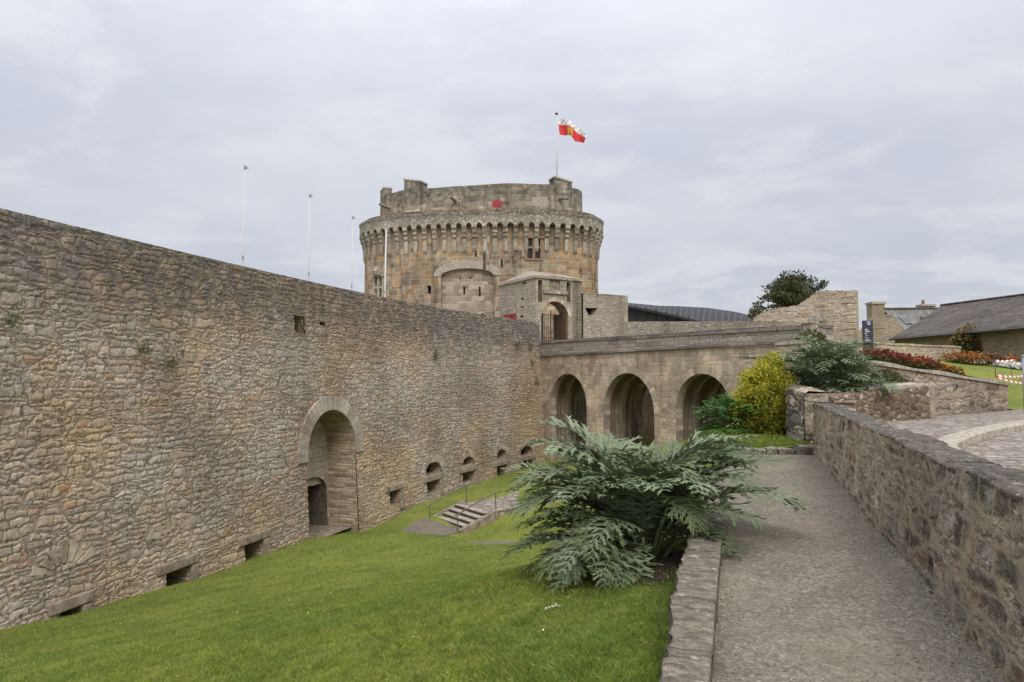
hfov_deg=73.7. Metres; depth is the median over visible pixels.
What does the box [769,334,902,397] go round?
cardoon plant
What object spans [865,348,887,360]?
red bedding plant
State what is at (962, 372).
orange marigold
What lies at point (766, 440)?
bank grass
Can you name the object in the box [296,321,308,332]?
wall weed
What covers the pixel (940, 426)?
cobbled pavement
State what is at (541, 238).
window frame
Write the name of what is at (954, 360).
orange bed plant
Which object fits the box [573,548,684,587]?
soil patch
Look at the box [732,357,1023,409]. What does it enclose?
garden terrace lawn
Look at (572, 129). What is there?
flag
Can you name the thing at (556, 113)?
keep flagpole
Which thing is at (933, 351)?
back garden wall
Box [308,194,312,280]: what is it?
flagpole
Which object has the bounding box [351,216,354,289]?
flagpole
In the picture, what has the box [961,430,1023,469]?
cobbled road
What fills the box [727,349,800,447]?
golden bush
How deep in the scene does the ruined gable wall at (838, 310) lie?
38.95 m
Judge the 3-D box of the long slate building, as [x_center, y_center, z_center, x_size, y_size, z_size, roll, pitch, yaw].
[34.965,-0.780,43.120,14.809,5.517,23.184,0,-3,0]
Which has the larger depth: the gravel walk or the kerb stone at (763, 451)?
the gravel walk
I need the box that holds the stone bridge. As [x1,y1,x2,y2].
[532,321,875,460]
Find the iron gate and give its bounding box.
[541,310,557,340]
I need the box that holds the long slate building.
[888,293,1023,361]
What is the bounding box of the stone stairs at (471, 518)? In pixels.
[433,500,497,533]
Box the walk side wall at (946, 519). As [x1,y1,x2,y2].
[812,402,1023,681]
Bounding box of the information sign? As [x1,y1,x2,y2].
[862,321,872,348]
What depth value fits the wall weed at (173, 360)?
21.17 m
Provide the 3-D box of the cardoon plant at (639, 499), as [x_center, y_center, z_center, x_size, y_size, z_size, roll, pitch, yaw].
[1.419,1.693,7.268,3.178,1.799,2.892,0,-3,0]
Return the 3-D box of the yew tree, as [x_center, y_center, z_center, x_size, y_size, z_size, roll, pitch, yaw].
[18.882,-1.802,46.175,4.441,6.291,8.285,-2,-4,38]
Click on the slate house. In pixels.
(888, 323)
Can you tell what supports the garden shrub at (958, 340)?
on the garden terrace lawn at (1015, 396)
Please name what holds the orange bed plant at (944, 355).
on the garden terrace lawn at (1015, 396)
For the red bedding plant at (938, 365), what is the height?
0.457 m
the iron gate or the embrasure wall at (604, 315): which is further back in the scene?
the embrasure wall at (604, 315)
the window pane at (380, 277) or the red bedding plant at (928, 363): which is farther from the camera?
the window pane at (380, 277)
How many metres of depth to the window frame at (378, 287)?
67.40 m
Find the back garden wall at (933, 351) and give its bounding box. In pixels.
[859,341,961,359]
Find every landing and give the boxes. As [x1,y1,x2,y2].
[399,518,459,535]
[459,473,544,516]
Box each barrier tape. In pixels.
[994,351,1022,383]
[995,359,1014,361]
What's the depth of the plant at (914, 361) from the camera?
18.82 m
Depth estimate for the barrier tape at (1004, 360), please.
30.97 m
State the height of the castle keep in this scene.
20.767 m
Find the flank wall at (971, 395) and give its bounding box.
[852,360,1009,415]
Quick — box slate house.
[859,300,937,342]
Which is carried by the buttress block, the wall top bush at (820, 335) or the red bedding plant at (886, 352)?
the wall top bush at (820, 335)
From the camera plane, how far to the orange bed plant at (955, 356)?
31.82 m
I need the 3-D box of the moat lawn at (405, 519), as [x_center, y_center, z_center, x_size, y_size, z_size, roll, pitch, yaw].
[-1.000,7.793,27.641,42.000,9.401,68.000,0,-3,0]
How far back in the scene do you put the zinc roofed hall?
58.73 m
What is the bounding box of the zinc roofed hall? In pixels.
[628,303,752,321]
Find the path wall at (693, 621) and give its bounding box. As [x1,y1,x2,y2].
[658,517,727,681]
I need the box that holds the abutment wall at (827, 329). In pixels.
[801,323,833,347]
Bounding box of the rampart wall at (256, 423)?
[0,208,544,629]
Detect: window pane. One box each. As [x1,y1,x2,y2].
[380,277,381,295]
[527,239,539,257]
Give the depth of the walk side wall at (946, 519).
4.76 m
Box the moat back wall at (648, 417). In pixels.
[642,387,1012,440]
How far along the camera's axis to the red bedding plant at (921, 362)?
18.78 m
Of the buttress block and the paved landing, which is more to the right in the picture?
the buttress block
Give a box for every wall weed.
[3,306,26,331]
[137,340,153,357]
[165,354,183,372]
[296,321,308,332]
[433,347,440,359]
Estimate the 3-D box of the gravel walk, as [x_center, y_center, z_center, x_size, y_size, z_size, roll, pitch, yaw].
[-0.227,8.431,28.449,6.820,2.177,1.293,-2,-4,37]
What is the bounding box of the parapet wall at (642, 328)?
[624,321,800,349]
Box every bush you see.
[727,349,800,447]
[747,305,763,318]
[795,328,827,345]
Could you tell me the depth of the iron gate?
53.18 m
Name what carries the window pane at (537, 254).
in the castle keep
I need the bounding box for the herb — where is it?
[871,369,908,382]
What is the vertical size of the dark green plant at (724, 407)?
1.722 m
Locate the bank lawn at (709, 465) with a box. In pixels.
[678,436,809,521]
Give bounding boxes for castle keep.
[359,176,603,340]
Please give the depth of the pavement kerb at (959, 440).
12.08 m
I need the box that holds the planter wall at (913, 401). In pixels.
[785,381,935,448]
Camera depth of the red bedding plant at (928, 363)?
19.02 m
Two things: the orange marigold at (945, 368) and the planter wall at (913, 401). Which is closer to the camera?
the planter wall at (913, 401)
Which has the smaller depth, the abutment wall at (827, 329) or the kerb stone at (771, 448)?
the kerb stone at (771, 448)
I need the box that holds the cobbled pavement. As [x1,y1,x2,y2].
[885,409,1023,438]
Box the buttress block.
[775,340,812,382]
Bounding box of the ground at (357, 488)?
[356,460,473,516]
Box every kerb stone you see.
[734,447,752,453]
[749,447,765,454]
[762,446,776,454]
[777,447,793,454]
[793,444,812,454]
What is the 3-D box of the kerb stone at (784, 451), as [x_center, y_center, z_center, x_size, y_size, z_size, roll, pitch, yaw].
[5.461,2.271,13.698,0.307,0.261,0.329,0,-3,0]
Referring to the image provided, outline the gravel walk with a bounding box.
[467,530,571,544]
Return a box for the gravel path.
[698,454,1006,681]
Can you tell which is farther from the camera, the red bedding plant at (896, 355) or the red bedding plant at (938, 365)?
the red bedding plant at (938, 365)
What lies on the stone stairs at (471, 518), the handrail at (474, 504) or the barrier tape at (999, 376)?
the handrail at (474, 504)
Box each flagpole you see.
[241,165,248,265]
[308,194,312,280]
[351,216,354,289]
[384,226,388,296]
[555,112,557,176]
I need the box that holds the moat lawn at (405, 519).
[0,423,742,681]
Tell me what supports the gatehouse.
on the courtyard
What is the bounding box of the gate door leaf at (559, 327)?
[553,314,566,339]
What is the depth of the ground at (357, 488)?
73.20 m
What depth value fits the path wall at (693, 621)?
4.32 m
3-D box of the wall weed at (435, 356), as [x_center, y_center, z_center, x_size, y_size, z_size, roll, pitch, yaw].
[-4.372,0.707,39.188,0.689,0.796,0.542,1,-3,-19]
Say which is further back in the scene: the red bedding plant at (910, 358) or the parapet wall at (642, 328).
the parapet wall at (642, 328)
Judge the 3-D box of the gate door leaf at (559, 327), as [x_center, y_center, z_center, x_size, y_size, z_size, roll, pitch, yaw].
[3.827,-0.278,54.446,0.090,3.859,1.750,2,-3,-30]
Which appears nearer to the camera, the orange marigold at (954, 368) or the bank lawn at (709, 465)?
the bank lawn at (709, 465)
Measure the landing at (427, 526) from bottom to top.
0.964 m
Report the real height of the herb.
0.536 m
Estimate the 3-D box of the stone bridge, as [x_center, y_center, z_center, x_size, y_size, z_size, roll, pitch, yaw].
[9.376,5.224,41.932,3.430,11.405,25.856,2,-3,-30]
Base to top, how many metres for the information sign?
1.964 m
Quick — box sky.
[0,0,1023,329]
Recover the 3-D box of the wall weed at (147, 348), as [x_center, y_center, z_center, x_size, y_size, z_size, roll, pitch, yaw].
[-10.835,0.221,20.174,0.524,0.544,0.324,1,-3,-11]
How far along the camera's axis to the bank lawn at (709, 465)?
14.64 m
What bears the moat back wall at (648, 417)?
on the moat lawn at (405, 519)
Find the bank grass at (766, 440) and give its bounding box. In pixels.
[686,427,810,452]
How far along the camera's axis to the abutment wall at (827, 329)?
33.27 m
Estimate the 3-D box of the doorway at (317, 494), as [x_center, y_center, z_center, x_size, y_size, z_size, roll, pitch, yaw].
[-10.786,7.733,31.350,4.588,3.093,3.326,0,-3,0]
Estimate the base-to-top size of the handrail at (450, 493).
1.841 m
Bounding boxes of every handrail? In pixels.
[426,483,480,517]
[454,491,500,530]
[935,383,957,390]
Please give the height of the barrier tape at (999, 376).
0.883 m
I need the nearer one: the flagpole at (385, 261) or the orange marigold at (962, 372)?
the orange marigold at (962, 372)
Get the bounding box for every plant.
[499,415,813,593]
[690,392,785,440]
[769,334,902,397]
[857,345,879,358]
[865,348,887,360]
[875,348,893,361]
[883,350,899,361]
[889,351,906,362]
[896,352,913,364]
[908,353,924,366]
[908,357,922,366]
[915,355,933,369]
[922,358,941,368]
[939,349,954,360]
[944,351,965,361]
[949,350,974,364]
[949,355,970,363]
[960,351,987,365]
[974,352,993,365]
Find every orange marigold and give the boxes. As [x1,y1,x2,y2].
[935,364,954,372]
[943,364,958,373]
[949,366,965,374]
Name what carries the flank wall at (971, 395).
on the garden terrace lawn at (1015, 396)
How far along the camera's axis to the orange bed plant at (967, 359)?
31.37 m
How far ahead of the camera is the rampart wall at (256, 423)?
22.61 m
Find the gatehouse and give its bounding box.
[497,271,583,340]
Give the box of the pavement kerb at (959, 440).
[938,420,1023,449]
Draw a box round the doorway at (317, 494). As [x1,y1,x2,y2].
[308,477,327,525]
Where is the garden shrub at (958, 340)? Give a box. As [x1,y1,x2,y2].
[948,323,982,353]
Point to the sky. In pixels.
(874, 149)
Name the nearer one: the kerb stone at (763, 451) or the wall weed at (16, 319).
the kerb stone at (763, 451)
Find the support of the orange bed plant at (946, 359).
on the garden terrace lawn at (1015, 396)
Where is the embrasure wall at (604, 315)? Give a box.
[581,292,627,337]
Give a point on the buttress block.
(783, 345)
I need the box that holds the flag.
[558,118,586,142]
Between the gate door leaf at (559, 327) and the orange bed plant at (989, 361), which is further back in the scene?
the gate door leaf at (559, 327)
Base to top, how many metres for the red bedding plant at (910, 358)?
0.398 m
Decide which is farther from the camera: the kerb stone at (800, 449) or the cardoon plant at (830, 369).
the cardoon plant at (830, 369)
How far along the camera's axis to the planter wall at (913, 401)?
15.08 m
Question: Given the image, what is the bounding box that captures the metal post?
[1021,355,1023,404]
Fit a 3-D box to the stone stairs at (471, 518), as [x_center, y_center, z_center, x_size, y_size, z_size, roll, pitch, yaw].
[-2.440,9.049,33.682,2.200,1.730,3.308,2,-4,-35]
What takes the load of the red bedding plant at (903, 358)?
on the garden terrace lawn at (1015, 396)
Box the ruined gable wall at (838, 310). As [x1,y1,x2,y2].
[753,290,858,356]
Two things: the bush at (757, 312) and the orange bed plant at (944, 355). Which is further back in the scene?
the bush at (757, 312)
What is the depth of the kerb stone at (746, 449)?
13.56 m
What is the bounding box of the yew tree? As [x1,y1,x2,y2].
[751,269,828,311]
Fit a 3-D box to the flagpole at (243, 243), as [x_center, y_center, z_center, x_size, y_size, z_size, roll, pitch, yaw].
[-10.663,-3.233,27.175,0.203,7.605,0.154,0,-3,0]
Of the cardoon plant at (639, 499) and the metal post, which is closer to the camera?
the cardoon plant at (639, 499)
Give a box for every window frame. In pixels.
[371,274,383,296]
[523,236,543,260]

